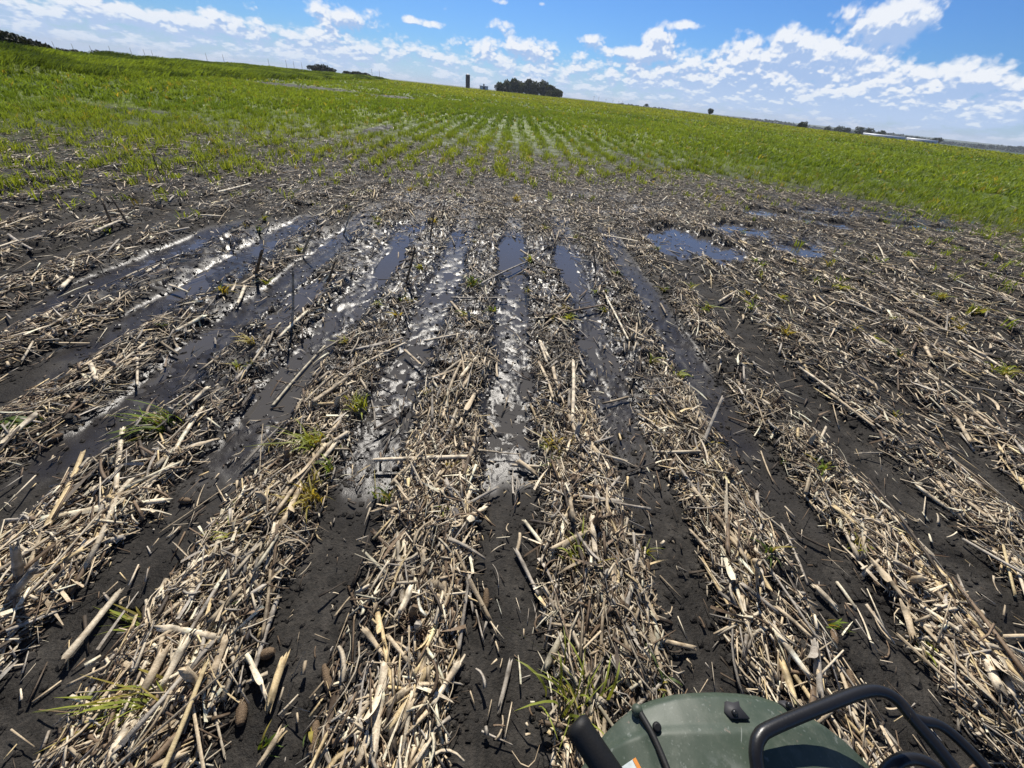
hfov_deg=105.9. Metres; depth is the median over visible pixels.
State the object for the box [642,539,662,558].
weed tuft
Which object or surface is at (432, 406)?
corn stalk
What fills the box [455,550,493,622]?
corn stalk
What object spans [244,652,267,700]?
corn stalk
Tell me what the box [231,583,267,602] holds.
corn stalk
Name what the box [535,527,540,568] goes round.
corn stalk
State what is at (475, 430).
corn stalk
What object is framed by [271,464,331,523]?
weed tuft
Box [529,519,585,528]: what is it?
corn stalk
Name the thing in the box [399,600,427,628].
root crown
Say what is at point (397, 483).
corn stalk
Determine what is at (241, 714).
corn cob
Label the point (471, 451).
corn stalk
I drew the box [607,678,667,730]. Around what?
corn stalk
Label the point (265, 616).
corn stalk
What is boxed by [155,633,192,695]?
corn stalk
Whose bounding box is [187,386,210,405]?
corn stalk
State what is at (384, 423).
corn stalk
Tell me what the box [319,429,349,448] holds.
corn stalk
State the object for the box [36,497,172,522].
corn stalk
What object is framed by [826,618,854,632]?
weed tuft
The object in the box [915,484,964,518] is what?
corn stalk
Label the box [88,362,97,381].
corn stalk
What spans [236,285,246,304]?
corn stalk
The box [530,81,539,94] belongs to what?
tree
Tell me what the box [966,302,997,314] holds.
weed tuft
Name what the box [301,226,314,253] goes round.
corn stub
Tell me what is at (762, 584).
corn stalk
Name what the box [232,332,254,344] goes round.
weed sprig
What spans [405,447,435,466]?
corn stalk
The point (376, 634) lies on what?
corn stalk
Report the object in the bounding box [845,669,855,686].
corn cob
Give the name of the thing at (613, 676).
corn stalk
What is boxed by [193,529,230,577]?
corn stalk
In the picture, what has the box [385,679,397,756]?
corn stalk
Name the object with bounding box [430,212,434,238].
corn stub
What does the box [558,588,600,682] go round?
corn stalk
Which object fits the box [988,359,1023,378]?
weed tuft
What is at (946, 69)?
sky
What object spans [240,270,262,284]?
corn stalk
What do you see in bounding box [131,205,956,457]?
puddle water
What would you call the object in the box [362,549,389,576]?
corn stalk
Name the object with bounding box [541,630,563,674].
corn stalk
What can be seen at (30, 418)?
corn stalk
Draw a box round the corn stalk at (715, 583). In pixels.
[700,557,733,612]
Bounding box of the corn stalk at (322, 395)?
[311,372,353,403]
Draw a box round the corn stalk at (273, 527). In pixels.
[266,520,278,556]
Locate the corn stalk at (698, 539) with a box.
[689,528,709,550]
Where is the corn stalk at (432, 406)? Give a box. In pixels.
[431,368,433,421]
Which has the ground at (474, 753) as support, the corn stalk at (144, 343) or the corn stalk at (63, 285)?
the corn stalk at (63, 285)
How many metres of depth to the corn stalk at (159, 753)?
1.14 m
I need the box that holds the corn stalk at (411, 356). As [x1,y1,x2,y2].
[403,349,421,365]
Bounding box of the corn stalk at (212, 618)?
[203,585,242,626]
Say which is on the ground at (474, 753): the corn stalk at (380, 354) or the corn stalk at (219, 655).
the corn stalk at (380, 354)
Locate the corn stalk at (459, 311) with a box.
[450,301,472,325]
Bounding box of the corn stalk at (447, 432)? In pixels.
[436,424,451,447]
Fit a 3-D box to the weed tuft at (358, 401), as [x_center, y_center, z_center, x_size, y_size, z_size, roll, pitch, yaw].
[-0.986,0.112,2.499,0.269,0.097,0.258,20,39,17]
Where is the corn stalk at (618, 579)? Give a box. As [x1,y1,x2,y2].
[615,560,619,595]
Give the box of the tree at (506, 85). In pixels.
[503,79,509,91]
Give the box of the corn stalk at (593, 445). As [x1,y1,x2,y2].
[584,432,598,456]
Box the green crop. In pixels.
[0,68,1023,329]
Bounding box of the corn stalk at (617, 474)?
[614,463,621,493]
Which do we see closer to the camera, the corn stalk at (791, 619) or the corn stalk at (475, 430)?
the corn stalk at (791, 619)
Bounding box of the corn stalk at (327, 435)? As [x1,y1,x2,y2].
[314,420,339,453]
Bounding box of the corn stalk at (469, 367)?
[458,355,481,379]
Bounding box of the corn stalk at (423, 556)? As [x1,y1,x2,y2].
[420,548,425,578]
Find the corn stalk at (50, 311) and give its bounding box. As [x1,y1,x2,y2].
[31,302,64,321]
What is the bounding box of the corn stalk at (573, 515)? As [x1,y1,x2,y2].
[568,493,576,522]
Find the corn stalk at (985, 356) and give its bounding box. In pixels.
[958,340,1002,368]
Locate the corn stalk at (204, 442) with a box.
[181,438,219,451]
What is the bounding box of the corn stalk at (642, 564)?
[625,538,655,584]
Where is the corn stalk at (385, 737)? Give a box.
[364,727,411,741]
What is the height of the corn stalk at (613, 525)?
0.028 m
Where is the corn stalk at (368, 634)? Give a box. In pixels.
[361,626,383,659]
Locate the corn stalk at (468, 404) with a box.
[456,389,477,429]
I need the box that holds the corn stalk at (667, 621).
[632,608,673,624]
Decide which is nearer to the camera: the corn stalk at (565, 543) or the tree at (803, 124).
the corn stalk at (565, 543)
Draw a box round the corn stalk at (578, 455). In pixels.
[565,446,599,469]
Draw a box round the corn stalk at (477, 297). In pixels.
[451,297,505,298]
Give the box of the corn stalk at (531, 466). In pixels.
[510,464,540,468]
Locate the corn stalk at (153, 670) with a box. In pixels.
[140,641,170,699]
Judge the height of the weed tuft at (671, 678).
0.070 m
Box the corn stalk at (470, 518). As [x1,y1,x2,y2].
[452,502,487,537]
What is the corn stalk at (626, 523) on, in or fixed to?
on the chaff
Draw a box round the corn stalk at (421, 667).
[414,633,427,701]
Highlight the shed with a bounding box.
[479,84,487,89]
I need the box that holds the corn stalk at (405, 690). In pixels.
[383,684,412,710]
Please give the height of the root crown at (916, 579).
0.136 m
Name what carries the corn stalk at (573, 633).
on the chaff
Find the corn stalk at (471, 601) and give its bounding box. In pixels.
[459,550,473,613]
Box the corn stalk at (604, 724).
[602,704,606,736]
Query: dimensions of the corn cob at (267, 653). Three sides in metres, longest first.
0.045 x 0.040 x 0.040 m
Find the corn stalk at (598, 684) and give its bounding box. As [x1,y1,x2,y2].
[560,682,599,714]
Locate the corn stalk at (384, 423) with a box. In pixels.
[373,417,396,430]
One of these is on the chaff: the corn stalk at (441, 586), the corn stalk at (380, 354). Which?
the corn stalk at (441, 586)
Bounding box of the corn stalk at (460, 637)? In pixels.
[456,572,471,654]
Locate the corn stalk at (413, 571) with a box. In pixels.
[410,561,415,579]
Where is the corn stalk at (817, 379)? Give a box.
[799,366,837,394]
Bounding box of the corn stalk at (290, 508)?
[278,483,302,529]
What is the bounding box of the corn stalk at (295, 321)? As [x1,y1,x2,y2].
[276,310,309,338]
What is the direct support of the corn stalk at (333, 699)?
on the chaff
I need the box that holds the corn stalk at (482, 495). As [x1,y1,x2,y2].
[458,485,499,509]
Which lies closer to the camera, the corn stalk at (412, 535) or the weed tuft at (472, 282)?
the corn stalk at (412, 535)
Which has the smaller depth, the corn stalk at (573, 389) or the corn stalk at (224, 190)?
the corn stalk at (573, 389)
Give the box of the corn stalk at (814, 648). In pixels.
[808,638,823,697]
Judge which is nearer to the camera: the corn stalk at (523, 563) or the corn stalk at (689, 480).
the corn stalk at (523, 563)
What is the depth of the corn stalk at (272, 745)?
1.20 m
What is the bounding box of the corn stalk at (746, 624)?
[743,618,754,641]
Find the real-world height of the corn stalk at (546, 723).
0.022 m
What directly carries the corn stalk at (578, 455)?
on the chaff
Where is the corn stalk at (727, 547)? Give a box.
[725,514,730,557]
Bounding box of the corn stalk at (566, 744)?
[558,729,571,752]
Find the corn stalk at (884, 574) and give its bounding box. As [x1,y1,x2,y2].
[869,556,907,603]
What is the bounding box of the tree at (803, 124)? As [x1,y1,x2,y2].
[796,121,807,127]
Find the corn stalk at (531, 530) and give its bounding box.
[522,520,553,561]
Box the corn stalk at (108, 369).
[96,353,123,382]
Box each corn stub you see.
[3,560,40,603]
[9,538,24,579]
[102,201,114,227]
[110,196,129,225]
[151,154,160,175]
[254,248,263,273]
[291,270,294,322]
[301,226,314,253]
[325,262,334,286]
[343,210,351,234]
[405,246,415,282]
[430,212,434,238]
[592,245,596,269]
[699,395,723,448]
[755,563,758,588]
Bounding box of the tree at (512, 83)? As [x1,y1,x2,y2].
[507,77,520,92]
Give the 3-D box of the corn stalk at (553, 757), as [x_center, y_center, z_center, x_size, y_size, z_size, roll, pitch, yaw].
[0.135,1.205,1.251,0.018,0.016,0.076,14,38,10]
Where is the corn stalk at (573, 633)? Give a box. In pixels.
[571,629,585,659]
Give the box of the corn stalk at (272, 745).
[254,724,284,767]
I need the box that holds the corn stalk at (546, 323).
[543,308,566,325]
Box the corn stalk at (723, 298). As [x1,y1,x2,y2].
[717,290,736,302]
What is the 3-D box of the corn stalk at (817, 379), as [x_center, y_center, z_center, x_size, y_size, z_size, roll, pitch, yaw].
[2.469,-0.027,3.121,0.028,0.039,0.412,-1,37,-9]
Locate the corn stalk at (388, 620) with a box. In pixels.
[378,616,391,636]
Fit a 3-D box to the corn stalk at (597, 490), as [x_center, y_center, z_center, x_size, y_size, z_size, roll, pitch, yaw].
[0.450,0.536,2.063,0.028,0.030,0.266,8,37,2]
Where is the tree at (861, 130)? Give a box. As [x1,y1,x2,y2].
[854,126,866,133]
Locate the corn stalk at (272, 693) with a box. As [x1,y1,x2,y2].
[265,650,289,712]
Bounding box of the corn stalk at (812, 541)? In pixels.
[796,532,828,548]
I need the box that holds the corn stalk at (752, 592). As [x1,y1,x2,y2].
[739,582,778,613]
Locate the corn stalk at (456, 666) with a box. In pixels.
[430,659,460,707]
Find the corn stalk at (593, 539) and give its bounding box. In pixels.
[589,514,597,554]
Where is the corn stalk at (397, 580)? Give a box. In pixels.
[395,559,398,586]
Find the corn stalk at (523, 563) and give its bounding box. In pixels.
[514,548,539,595]
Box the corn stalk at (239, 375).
[232,363,251,381]
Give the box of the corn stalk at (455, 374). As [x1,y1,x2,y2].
[444,359,461,398]
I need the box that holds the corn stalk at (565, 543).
[548,529,588,550]
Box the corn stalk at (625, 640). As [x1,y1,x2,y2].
[620,625,633,664]
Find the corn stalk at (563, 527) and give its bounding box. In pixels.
[559,513,567,540]
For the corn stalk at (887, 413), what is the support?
on the chaff
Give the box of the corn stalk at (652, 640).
[648,625,663,669]
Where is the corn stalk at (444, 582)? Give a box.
[441,565,446,600]
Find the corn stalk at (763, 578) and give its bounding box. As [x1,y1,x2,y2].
[744,552,772,590]
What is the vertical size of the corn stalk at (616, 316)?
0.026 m
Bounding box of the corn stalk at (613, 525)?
[608,504,628,569]
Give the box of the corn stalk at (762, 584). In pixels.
[754,490,764,589]
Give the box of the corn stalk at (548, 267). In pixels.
[535,263,562,270]
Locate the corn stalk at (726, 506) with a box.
[724,479,727,535]
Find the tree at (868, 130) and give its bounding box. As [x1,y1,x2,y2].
[865,127,874,133]
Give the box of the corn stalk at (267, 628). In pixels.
[254,595,279,666]
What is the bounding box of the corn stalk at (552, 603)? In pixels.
[540,582,565,623]
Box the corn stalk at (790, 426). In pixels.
[789,425,830,453]
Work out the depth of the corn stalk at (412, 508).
1.85 m
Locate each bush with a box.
[545,90,551,96]
[551,90,558,96]
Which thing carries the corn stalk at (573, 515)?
on the chaff
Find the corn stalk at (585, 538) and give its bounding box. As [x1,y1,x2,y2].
[581,528,589,546]
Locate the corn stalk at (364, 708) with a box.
[343,679,378,741]
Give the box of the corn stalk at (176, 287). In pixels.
[168,284,188,292]
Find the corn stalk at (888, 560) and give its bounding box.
[880,514,891,570]
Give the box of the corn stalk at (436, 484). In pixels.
[433,468,443,490]
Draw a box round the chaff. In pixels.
[0,70,1023,767]
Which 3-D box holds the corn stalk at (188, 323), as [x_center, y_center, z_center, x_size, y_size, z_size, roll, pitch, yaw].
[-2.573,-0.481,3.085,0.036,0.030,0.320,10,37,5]
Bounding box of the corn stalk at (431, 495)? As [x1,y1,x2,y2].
[425,482,435,513]
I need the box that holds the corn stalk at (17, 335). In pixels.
[4,331,33,337]
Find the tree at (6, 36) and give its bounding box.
[0,30,38,46]
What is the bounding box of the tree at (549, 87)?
[543,84,555,92]
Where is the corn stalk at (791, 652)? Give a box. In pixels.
[772,623,815,681]
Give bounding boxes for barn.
[863,133,905,139]
[906,137,937,143]
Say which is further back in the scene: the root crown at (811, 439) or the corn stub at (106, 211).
the corn stub at (106, 211)
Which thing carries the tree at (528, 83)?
on the ground at (474, 753)
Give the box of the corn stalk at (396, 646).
[386,633,412,669]
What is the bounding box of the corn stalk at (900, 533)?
[898,532,927,570]
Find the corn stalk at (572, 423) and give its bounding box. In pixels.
[567,407,574,430]
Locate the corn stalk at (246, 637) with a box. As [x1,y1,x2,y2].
[243,599,265,645]
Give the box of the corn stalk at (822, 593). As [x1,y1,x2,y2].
[812,584,838,610]
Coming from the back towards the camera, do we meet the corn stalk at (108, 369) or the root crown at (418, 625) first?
the corn stalk at (108, 369)
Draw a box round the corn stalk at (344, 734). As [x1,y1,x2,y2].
[339,722,365,740]
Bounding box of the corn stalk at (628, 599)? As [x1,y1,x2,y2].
[623,543,639,614]
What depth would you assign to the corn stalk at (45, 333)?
2.80 m
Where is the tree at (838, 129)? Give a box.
[832,125,844,131]
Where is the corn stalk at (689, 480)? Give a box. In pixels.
[677,464,708,511]
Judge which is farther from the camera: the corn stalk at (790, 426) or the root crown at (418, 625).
the corn stalk at (790, 426)
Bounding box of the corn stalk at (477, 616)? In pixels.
[475,605,483,641]
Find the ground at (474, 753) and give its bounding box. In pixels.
[0,55,1023,767]
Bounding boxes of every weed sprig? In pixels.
[217,284,236,294]
[224,359,242,370]
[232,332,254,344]
[252,436,280,450]
[259,277,275,284]
[314,453,333,474]
[330,336,347,344]
[383,308,401,316]
[563,312,581,320]
[649,352,666,366]
[741,298,759,309]
[742,534,795,566]
[775,324,803,335]
[805,453,839,475]
[953,320,967,331]
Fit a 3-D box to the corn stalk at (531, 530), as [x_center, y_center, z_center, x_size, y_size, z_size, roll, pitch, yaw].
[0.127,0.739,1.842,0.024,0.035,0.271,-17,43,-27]
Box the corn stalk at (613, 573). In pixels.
[609,565,616,593]
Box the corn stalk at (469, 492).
[462,478,478,509]
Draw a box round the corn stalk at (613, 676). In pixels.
[610,654,614,684]
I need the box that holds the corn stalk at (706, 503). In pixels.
[691,486,746,550]
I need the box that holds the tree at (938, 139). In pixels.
[932,137,943,143]
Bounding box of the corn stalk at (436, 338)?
[422,333,459,342]
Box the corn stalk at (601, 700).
[557,659,609,707]
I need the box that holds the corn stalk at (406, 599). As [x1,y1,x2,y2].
[393,584,413,620]
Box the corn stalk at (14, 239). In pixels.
[6,233,34,250]
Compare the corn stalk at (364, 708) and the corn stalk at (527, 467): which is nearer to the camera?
the corn stalk at (364, 708)
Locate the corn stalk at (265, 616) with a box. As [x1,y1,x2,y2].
[260,569,271,638]
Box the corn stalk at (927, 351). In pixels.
[923,346,933,359]
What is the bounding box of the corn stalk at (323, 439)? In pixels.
[266,436,327,473]
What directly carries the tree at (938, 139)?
on the ground at (474, 753)
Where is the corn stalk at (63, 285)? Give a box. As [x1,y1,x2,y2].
[57,276,73,289]
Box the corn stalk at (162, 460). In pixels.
[153,446,177,468]
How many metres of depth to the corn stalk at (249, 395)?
2.48 m
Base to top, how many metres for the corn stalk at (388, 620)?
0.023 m
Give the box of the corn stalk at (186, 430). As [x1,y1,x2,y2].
[175,406,204,446]
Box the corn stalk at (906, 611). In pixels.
[899,598,917,642]
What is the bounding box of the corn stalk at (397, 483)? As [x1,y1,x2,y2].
[394,479,428,528]
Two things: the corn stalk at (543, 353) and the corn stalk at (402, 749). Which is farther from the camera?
the corn stalk at (543, 353)
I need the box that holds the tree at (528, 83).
[521,78,534,93]
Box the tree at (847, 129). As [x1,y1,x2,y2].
[840,127,851,132]
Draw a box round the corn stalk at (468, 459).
[462,455,471,476]
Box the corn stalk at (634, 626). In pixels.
[631,615,636,638]
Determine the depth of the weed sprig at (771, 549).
1.82 m
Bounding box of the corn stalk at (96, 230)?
[92,219,121,232]
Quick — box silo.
[466,74,469,87]
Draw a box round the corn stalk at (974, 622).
[932,575,985,633]
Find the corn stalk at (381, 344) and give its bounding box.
[361,340,399,349]
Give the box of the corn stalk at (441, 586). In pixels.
[407,574,462,591]
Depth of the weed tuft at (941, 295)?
5.03 m
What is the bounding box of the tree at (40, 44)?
[10,38,51,47]
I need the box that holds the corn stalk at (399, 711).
[384,665,433,735]
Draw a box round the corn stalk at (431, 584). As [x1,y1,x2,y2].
[429,567,433,605]
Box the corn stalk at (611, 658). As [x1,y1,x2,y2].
[589,637,627,674]
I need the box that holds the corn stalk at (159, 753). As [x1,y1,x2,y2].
[143,726,185,767]
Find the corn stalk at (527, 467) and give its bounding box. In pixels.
[515,459,538,475]
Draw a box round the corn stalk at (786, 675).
[777,655,798,706]
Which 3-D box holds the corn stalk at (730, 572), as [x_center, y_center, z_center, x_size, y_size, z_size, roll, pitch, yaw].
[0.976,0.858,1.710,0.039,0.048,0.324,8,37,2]
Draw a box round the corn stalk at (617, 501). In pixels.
[567,492,651,510]
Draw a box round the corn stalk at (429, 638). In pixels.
[412,623,437,676]
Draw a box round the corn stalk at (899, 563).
[889,556,931,581]
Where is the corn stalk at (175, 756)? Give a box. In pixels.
[151,745,192,767]
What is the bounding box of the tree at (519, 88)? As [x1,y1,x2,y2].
[515,81,524,93]
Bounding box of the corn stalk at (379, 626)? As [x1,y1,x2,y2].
[372,599,386,648]
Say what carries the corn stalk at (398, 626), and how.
on the ground at (474, 753)
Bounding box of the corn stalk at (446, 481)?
[444,476,453,497]
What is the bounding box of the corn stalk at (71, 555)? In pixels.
[28,546,87,583]
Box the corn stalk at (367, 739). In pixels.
[355,727,371,767]
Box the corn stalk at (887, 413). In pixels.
[875,405,906,426]
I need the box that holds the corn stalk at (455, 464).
[451,449,459,487]
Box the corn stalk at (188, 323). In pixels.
[173,314,206,333]
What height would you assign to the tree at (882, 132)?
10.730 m
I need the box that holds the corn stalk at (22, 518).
[1,507,75,521]
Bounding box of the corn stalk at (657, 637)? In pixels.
[649,610,661,646]
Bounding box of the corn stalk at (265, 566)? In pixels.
[263,554,269,571]
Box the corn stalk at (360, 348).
[343,337,403,353]
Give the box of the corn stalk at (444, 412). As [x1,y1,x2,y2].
[441,384,452,419]
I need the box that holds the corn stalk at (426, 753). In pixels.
[420,748,429,766]
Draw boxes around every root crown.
[103,357,125,369]
[159,406,182,418]
[167,662,220,714]
[250,489,273,510]
[273,446,296,466]
[324,393,345,411]
[371,314,382,326]
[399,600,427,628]
[400,614,435,640]
[437,467,457,483]
[463,311,475,322]
[561,472,581,483]
[565,422,583,440]
[584,512,609,538]
[629,331,637,341]
[725,466,743,478]
[747,545,769,568]
[772,394,787,412]
[805,432,825,451]
[901,568,928,595]
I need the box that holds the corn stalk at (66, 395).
[51,382,70,398]
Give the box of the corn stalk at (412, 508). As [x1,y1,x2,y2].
[405,500,414,549]
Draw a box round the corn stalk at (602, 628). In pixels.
[599,596,605,687]
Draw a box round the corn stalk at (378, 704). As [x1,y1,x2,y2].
[362,661,388,763]
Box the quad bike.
[567,683,991,767]
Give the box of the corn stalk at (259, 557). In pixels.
[247,537,280,568]
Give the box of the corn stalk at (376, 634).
[373,624,379,661]
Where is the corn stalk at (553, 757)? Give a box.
[549,746,557,767]
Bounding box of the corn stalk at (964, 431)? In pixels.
[953,414,972,444]
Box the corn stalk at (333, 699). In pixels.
[316,691,339,750]
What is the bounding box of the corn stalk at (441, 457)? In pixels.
[370,455,471,461]
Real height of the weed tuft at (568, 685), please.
0.146 m
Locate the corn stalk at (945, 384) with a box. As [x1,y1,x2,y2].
[928,373,976,405]
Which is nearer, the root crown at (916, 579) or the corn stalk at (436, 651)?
the corn stalk at (436, 651)
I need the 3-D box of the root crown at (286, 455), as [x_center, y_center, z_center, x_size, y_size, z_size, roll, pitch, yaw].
[-1.203,0.402,2.060,0.118,0.141,0.114,4,37,-3]
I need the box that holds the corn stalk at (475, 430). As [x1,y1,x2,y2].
[473,412,476,439]
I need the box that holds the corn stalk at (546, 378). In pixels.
[538,361,553,398]
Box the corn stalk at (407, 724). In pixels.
[402,688,414,750]
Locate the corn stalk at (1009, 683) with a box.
[991,655,1017,705]
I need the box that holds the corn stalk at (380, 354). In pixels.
[356,342,405,368]
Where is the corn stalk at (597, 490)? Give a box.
[593,469,599,500]
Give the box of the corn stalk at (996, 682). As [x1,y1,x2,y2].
[975,635,1023,704]
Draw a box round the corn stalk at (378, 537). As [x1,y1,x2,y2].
[370,528,421,584]
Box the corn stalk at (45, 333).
[26,318,53,338]
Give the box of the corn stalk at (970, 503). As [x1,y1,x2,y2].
[944,482,1016,539]
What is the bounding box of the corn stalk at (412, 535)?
[390,509,485,544]
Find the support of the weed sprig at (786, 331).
on the ground at (474, 753)
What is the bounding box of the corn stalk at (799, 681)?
[791,668,809,699]
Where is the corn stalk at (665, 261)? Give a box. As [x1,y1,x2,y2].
[657,259,689,268]
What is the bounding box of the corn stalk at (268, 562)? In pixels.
[251,553,272,588]
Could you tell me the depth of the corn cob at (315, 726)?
1.22 m
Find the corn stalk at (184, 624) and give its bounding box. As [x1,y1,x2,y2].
[143,616,192,657]
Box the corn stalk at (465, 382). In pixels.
[459,373,471,390]
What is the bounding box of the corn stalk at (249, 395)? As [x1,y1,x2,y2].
[239,384,255,407]
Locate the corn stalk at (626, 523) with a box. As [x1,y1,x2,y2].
[620,517,628,558]
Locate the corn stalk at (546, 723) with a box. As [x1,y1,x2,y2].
[537,719,608,729]
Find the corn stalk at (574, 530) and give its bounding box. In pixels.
[563,488,596,599]
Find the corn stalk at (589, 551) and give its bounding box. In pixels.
[576,532,603,573]
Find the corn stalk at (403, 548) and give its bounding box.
[400,534,407,573]
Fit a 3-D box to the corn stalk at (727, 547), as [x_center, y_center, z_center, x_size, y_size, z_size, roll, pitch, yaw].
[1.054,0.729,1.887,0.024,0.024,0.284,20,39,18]
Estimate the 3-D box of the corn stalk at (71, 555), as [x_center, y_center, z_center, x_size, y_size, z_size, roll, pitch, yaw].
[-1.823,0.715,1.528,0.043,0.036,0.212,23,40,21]
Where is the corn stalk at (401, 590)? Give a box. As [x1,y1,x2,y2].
[395,531,405,615]
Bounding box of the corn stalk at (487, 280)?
[478,261,526,285]
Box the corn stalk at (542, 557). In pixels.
[539,521,554,564]
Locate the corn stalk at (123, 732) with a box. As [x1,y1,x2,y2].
[100,713,137,767]
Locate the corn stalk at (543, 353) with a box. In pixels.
[538,341,547,362]
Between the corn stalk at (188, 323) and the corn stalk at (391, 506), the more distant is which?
the corn stalk at (188, 323)
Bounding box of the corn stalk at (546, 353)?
[539,340,550,359]
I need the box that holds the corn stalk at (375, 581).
[366,558,389,595]
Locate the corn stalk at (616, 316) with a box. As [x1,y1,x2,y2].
[602,290,628,340]
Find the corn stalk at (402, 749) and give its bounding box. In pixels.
[395,726,404,767]
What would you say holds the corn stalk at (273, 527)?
on the chaff
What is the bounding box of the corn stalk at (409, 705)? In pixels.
[395,697,415,734]
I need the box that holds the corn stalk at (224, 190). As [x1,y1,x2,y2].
[216,183,250,192]
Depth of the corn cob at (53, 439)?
2.08 m
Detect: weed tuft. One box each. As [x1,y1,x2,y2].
[0,411,43,434]
[35,668,167,751]
[93,604,141,634]
[104,399,181,448]
[203,517,240,539]
[246,420,328,453]
[258,721,288,756]
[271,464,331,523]
[303,718,324,760]
[339,389,369,416]
[367,469,392,502]
[461,274,485,288]
[508,626,622,750]
[510,194,521,200]
[531,430,573,452]
[560,516,618,577]
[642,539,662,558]
[644,642,682,696]
[673,369,692,378]
[776,294,788,301]
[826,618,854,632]
[833,283,848,290]
[847,529,873,551]
[901,250,924,256]
[915,640,937,666]
[931,290,956,300]
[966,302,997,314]
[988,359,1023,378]
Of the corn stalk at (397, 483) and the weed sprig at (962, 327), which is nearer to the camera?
the corn stalk at (397, 483)
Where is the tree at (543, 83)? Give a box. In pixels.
[536,79,548,95]
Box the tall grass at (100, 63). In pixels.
[0,40,388,80]
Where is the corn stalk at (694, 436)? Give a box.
[692,431,709,492]
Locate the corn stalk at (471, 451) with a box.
[462,443,475,471]
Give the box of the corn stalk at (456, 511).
[453,502,463,540]
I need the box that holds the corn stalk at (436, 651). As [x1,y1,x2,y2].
[416,647,445,654]
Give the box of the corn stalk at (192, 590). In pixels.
[188,558,196,600]
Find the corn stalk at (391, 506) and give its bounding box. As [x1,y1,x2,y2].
[371,497,414,513]
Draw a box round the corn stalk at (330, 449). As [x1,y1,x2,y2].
[319,442,336,461]
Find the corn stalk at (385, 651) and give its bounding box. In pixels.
[383,645,395,692]
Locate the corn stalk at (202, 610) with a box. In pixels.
[188,555,239,634]
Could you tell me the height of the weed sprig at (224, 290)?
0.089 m
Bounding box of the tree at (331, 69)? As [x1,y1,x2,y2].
[325,67,336,71]
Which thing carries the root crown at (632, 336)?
on the ground at (474, 753)
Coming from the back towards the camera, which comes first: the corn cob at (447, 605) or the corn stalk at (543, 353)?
the corn stalk at (543, 353)
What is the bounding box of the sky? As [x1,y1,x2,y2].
[0,0,1023,146]
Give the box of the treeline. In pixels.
[617,103,1023,152]
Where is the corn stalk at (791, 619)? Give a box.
[773,605,812,640]
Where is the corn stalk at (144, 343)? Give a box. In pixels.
[116,340,148,365]
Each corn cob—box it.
[47,433,63,442]
[178,497,191,504]
[234,696,247,726]
[260,647,275,659]
[308,720,320,758]
[321,664,332,690]
[444,591,450,610]
[483,588,489,608]
[645,559,650,573]
[830,629,838,643]
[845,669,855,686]
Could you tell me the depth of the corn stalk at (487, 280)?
4.43 m
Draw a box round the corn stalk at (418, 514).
[380,478,455,550]
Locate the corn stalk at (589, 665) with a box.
[587,660,593,682]
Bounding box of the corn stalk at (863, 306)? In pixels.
[847,298,881,314]
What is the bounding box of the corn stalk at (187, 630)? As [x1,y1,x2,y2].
[153,624,222,641]
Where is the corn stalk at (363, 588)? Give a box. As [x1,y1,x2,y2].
[355,569,397,593]
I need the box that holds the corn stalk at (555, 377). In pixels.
[552,367,560,399]
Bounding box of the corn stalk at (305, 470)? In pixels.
[271,442,326,518]
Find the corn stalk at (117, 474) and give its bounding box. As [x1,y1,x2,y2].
[113,426,125,491]
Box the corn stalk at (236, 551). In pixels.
[225,548,240,578]
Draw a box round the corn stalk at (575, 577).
[567,548,577,589]
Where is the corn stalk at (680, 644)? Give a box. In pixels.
[618,629,697,650]
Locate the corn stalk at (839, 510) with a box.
[831,503,858,526]
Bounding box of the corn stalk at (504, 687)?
[497,658,511,712]
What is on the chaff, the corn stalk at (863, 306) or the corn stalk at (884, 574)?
the corn stalk at (884, 574)
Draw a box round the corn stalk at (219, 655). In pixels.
[201,631,230,697]
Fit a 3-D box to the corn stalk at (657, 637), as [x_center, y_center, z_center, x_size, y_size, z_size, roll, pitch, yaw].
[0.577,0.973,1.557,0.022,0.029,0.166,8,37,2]
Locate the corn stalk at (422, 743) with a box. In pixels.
[415,723,425,767]
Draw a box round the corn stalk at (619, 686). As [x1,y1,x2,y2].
[592,647,624,692]
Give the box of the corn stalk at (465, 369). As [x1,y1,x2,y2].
[458,353,479,377]
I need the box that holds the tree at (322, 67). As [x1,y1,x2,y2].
[314,64,327,70]
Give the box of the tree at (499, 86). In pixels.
[494,81,504,91]
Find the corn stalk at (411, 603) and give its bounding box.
[407,586,413,628]
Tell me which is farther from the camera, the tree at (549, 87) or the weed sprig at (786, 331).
the tree at (549, 87)
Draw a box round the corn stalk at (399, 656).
[399,636,402,685]
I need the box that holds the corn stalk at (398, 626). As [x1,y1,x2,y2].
[369,620,407,645]
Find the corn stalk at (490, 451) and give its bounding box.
[436,445,520,454]
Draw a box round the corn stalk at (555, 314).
[543,304,604,317]
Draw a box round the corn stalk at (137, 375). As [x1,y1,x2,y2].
[135,357,138,385]
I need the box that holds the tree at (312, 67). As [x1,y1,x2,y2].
[306,65,320,70]
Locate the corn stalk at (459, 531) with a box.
[450,520,467,546]
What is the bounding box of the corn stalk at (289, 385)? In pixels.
[271,345,324,407]
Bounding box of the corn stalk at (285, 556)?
[274,554,288,573]
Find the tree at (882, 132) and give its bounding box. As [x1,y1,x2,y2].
[876,130,885,134]
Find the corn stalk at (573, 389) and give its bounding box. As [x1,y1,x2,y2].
[570,359,575,423]
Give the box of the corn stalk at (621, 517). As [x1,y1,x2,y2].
[612,509,624,539]
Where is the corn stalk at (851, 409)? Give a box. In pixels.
[828,392,876,427]
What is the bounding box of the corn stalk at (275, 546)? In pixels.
[266,524,278,623]
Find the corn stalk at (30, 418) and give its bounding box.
[0,412,39,443]
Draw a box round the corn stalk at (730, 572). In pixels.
[720,545,744,614]

